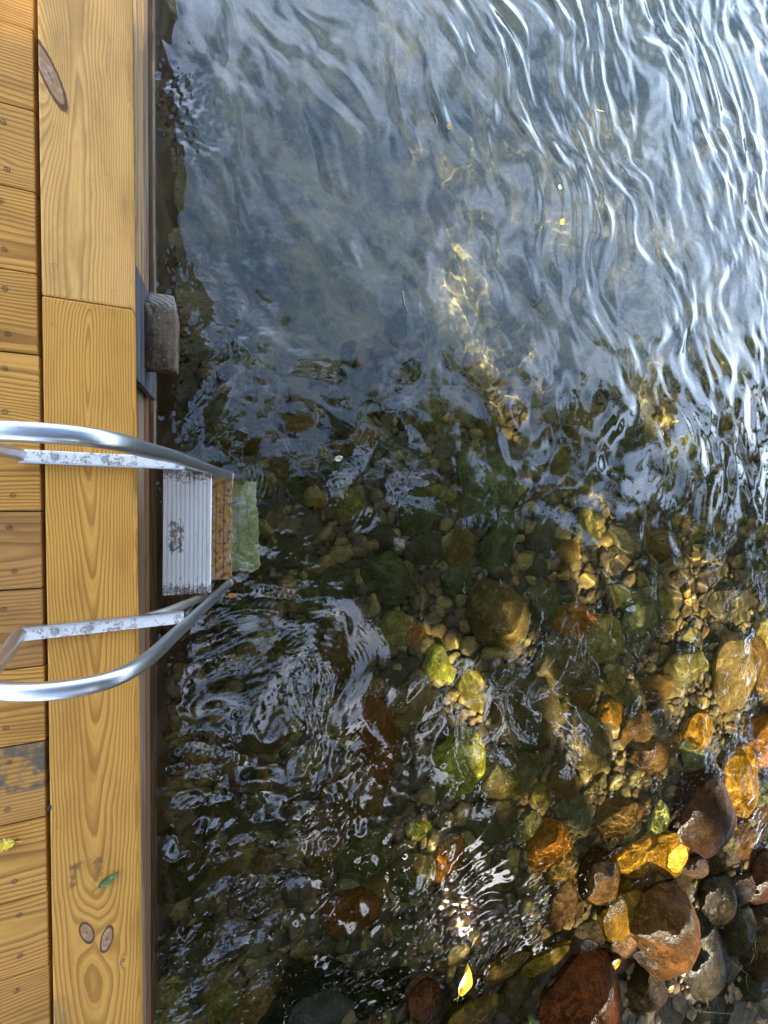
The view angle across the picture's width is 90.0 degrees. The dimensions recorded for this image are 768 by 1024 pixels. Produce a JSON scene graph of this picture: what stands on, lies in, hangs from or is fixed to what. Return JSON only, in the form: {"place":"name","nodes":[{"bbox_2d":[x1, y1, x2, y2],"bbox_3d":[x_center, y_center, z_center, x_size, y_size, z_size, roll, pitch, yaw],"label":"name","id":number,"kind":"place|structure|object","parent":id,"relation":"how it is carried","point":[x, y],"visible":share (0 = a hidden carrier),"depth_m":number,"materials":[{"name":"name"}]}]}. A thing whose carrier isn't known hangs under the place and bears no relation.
{"place":"outdoors","nodes":[
{"label":"outdoors","id":0,"kind":"place"},
{"bbox_2d":[0,0,767,1023],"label":"water","id":1,"kind":"structure","parent":0,"point":[462,640],"depth_m":1.83,"materials":[{"name":"clear liquid"}]},
{"bbox_2d":[225,593,234,597],"bbox_3d":[-0.598,0.326,1.494,0.035,0.004,0.021,-38,103,-15],"label":"leaf","id":2,"kind":"object","parent":1,"relation":"on","point":[230,595],"visible":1,"depth_m":1.50,"materials":[{"name":"plant"}]},
{"bbox_2d":[332,456,342,460],"bbox_3d":[-0.197,-0.226,1.630,0.052,0.006,0.025,-21,98,-18],"label":"leaf","id":3,"kind":"object","parent":1,"relation":"on","point":[338,458],"visible":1,"depth_m":1.63,"materials":[{"name":"white plant"}]},
{"bbox_2d":[457,963,472,1000],"bbox_3d":[0.390,2.296,1.864,0.078,0.028,0.162,-5,93,-20],"label":"leaf","id":4,"kind":"object","parent":1,"relation":"on","point":[466,983],"visible":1,"depth_m":1.87,"materials":[{"name":"yellow plant"}]},
{"bbox_2d":[528,1014,538,1023],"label":"grass tuft","id":5,"kind":"object","parent":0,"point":[531,1021],"visible":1,"depth_m":1.99,"materials":[{"name":"green plant"}]},
{"bbox_2d":[618,955,767,1023],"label":"lake bed","id":6,"kind":"object","parent":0,"point":[742,1013],"depth_m":2.56,"materials":[{"name":"brown stone"}]},
{"bbox_2d":[132,0,157,1023],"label":"seawall","id":7,"kind":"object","parent":6,"relation":"on","point":[143,20],"visible":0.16,"depth_m":1.31,"materials":[{"name":"wood"}]},
{"bbox_2d":[0,0,142,1023],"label":"dock","id":8,"kind":"object","parent":7,"relation":"on","point":[70,940],"visible":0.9,"depth_m":0.94,"materials":[{"name":"brown wood"}]},
{"bbox_2d":[0,838,21,851],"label":"leaf","id":9,"kind":"object","parent":8,"relation":"on","point":[5,845],"visible":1,"depth_m":0.91,"materials":[{"name":"yellow plant"}]},
{"bbox_2d":[92,871,118,891],"bbox_3d":[-0.707,0.940,0.975,0.068,0.007,0.023,-33,102,-16],"label":"leaf","id":10,"kind":"object","parent":8,"relation":"on","point":[107,881],"visible":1,"depth_m":0.98,"materials":[{"name":"green plant"}]},
{"bbox_2d":[0,420,233,701],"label":"dock ladder","id":11,"kind":"object","parent":8,"relation":"attached to","point":[197,525],"visible":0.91,"depth_m":0.96,"materials":[{"name":"metal"}]},
{"bbox_2d":[134,264,179,400],"bbox_3d":[-0.690,-0.537,1.170,0.104,0.325,0.321,0,91,-20],"label":"dock bumper","id":12,"kind":"object","parent":8,"relation":"attached to","point":[157,330],"visible":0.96,"depth_m":1.17,"materials":[{"name":"grey"}]},
{"bbox_2d":[287,986,350,1023],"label":"stone","id":13,"kind":"object","parent":6,"relation":"on","point":[331,1005],"visible":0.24,"depth_m":1.65,"materials":[{"name":"grey stone"}]},
{"bbox_2d":[408,980,440,1023],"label":"stone","id":14,"kind":"object","parent":6,"relation":"on","point":[424,1001],"visible":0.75,"depth_m":1.80,"materials":[{"name":"brown stone"}]},
{"bbox_2d":[448,994,499,1023],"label":"stone","id":15,"kind":"object","parent":6,"relation":"on","point":[483,1009],"visible":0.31,"depth_m":1.93,"materials":[{"name":"stone"}]},
{"bbox_2d":[483,952,529,986],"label":"stone","id":16,"kind":"object","parent":6,"relation":"on","point":[508,967],"visible":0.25,"depth_m":1.99,"materials":[{"name":"stone"}]},
{"bbox_2d":[498,974,533,1014],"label":"stone","id":17,"kind":"object","parent":6,"relation":"on","point":[514,994],"visible":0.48,"depth_m":2.00,"materials":[{"name":"green stone"}]},
{"bbox_2d":[521,945,570,977],"bbox_3d":[0.884,2.446,2.115,0.395,0.091,0.126,-5,95,-22],"label":"stone","id":18,"kind":"object","parent":6,"relation":"on","point":[542,964],"visible":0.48,"depth_m":2.07,"materials":[{"name":"stone"}]},
{"bbox_2d":[538,949,620,1023],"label":"stone","id":19,"kind":"object","parent":6,"relation":"on","point":[585,989],"visible":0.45,"depth_m":2.08,"materials":[{"name":"brown stone"}]},
{"bbox_2d":[581,940,597,952],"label":"stone","id":20,"kind":"object","parent":6,"relation":"on","point":[588,945],"visible":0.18,"depth_m":2.19,"materials":[{"name":"grey stone"}]},
{"bbox_2d":[587,862,618,904],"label":"stone","id":21,"kind":"object","parent":6,"relation":"on","point":[604,883],"visible":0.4,"depth_m":2.18,"materials":[{"name":"brown stone"}]},
{"bbox_2d":[608,953,633,974],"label":"stone","id":22,"kind":"object","parent":6,"relation":"on","point":[624,965],"visible":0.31,"depth_m":2.24,"materials":[{"name":"brown stone"}]},
{"bbox_2d":[612,959,619,969],"bbox_3d":[1.327,2.607,2.213,0.065,0.014,0.066,38,79,-17],"label":"leaf","id":23,"kind":"object","parent":22,"relation":"on","point":[616,963],"visible":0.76,"depth_m":2.22,"materials":[{"name":"yellow plant"}]},
{"bbox_2d":[604,890,640,941],"bbox_3d":[1.449,2.429,2.386,0.412,0.258,0.481,-37,103,-15],"label":"stone","id":24,"kind":"object","parent":6,"relation":"on","point":[618,919],"visible":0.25,"depth_m":2.25,"materials":[{"name":"yellow stone"}]},
{"bbox_2d":[610,937,636,958],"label":"stone","id":25,"kind":"object","parent":6,"relation":"on","point":[626,949],"visible":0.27,"depth_m":2.26,"materials":[{"name":"brown stone"}]},
{"bbox_2d":[625,966,668,1013],"bbox_3d":[1.563,2.898,2.345,0.354,0.210,0.238,1,91,-18],"label":"stone","id":26,"kind":"object","parent":6,"relation":"on","point":[647,992],"visible":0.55,"depth_m":2.27,"materials":[{"name":"stone"}]},
{"bbox_2d":[668,984,674,992],"bbox_3d":[1.744,2.902,2.336,0.042,0.010,0.070,45,77,-15],"label":"leaf","id":27,"kind":"object","parent":26,"relation":"on","point":[671,988],"visible":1,"depth_m":2.34,"materials":[{"name":"yellow plant"}]},
{"bbox_2d":[536,926,767,1023],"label":"pebbles","id":28,"kind":"object","parent":6,"relation":"on","point":[677,997],"depth_m":2.40,"materials":[{"name":"grey stone"}]},
{"bbox_2d":[630,883,700,980],"bbox_3d":[1.687,2.529,2.399,0.492,0.443,0.508,-28,97,-14],"label":"stone","id":29,"kind":"object","parent":6,"relation":"on","point":[665,928],"visible":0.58,"depth_m":2.23,"materials":[{"name":"brown stone"}]},
{"bbox_2d":[667,844,688,872],"bbox_3d":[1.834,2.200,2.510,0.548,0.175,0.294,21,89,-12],"label":"leaf","id":30,"kind":"object","parent":6,"relation":"on","point":[678,856],"visible":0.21,"depth_m":2.44,"materials":[{"name":"yellow plant"}]},
{"bbox_2d":[681,855,708,878],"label":"stone","id":31,"kind":"object","parent":6,"relation":"on","point":[696,866],"visible":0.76,"depth_m":2.46,"materials":[{"name":"brown stone"}]},
{"bbox_2d":[682,912,730,1002],"bbox_3d":[2.079,2.918,2.573,0.421,0.353,0.595,-6,91,-17],"label":"stone","id":32,"kind":"object","parent":6,"relation":"on","point":[705,977],"visible":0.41,"depth_m":2.42,"materials":[{"name":"grey stone"}]},
{"bbox_2d":[682,983,733,1023],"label":"stone","id":33,"kind":"object","parent":6,"relation":"on","point":[703,1013],"visible":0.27,"depth_m":2.49,"materials":[{"name":"grey stone"}]},
{"bbox_2d":[680,775,736,858],"bbox_3d":[2.104,1.994,2.647,0.571,0.456,0.558,-6,91,-22],"label":"stone","id":34,"kind":"object","parent":6,"relation":"on","point":[708,824],"visible":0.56,"depth_m":2.44,"materials":[{"name":"brown stone"}]},
{"bbox_2d":[699,876,736,926],"bbox_3d":[2.209,2.590,2.639,0.326,0.322,0.347,9,86,-23],"label":"stone","id":35,"kind":"object","parent":6,"relation":"on","point":[718,902],"visible":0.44,"depth_m":2.51,"materials":[{"name":"grey stone"}]},
{"bbox_2d":[719,904,756,955],"bbox_3d":[2.370,2.846,2.665,0.396,0.287,0.327,-36,99,-14],"label":"stone","id":36,"kind":"object","parent":6,"relation":"on","point":[738,931],"visible":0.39,"depth_m":2.55,"materials":[{"name":"grey stone"}]},
{"bbox_2d":[730,873,755,908],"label":"stone","id":37,"kind":"object","parent":6,"relation":"on","point":[744,885],"visible":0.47,"depth_m":2.63,"materials":[{"name":"stone"}]},
{"bbox_2d":[734,968,767,1002],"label":"stone","id":38,"kind":"object","parent":6,"relation":"on","point":[755,989],"visible":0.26,"depth_m":2.61,"materials":[{"name":"grey stone"}]},
{"bbox_2d":[738,903,767,981],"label":"stone","id":39,"kind":"object","parent":6,"relation":"on","point":[757,967],"visible":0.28,"depth_m":2.62,"materials":[{"name":"stone"}]},
{"bbox_2d":[749,851,767,904],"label":"stone","id":40,"kind":"object","parent":6,"relation":"on","point":[759,872],"visible":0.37,"depth_m":2.69,"materials":[{"name":"brown stone"}]}
]}

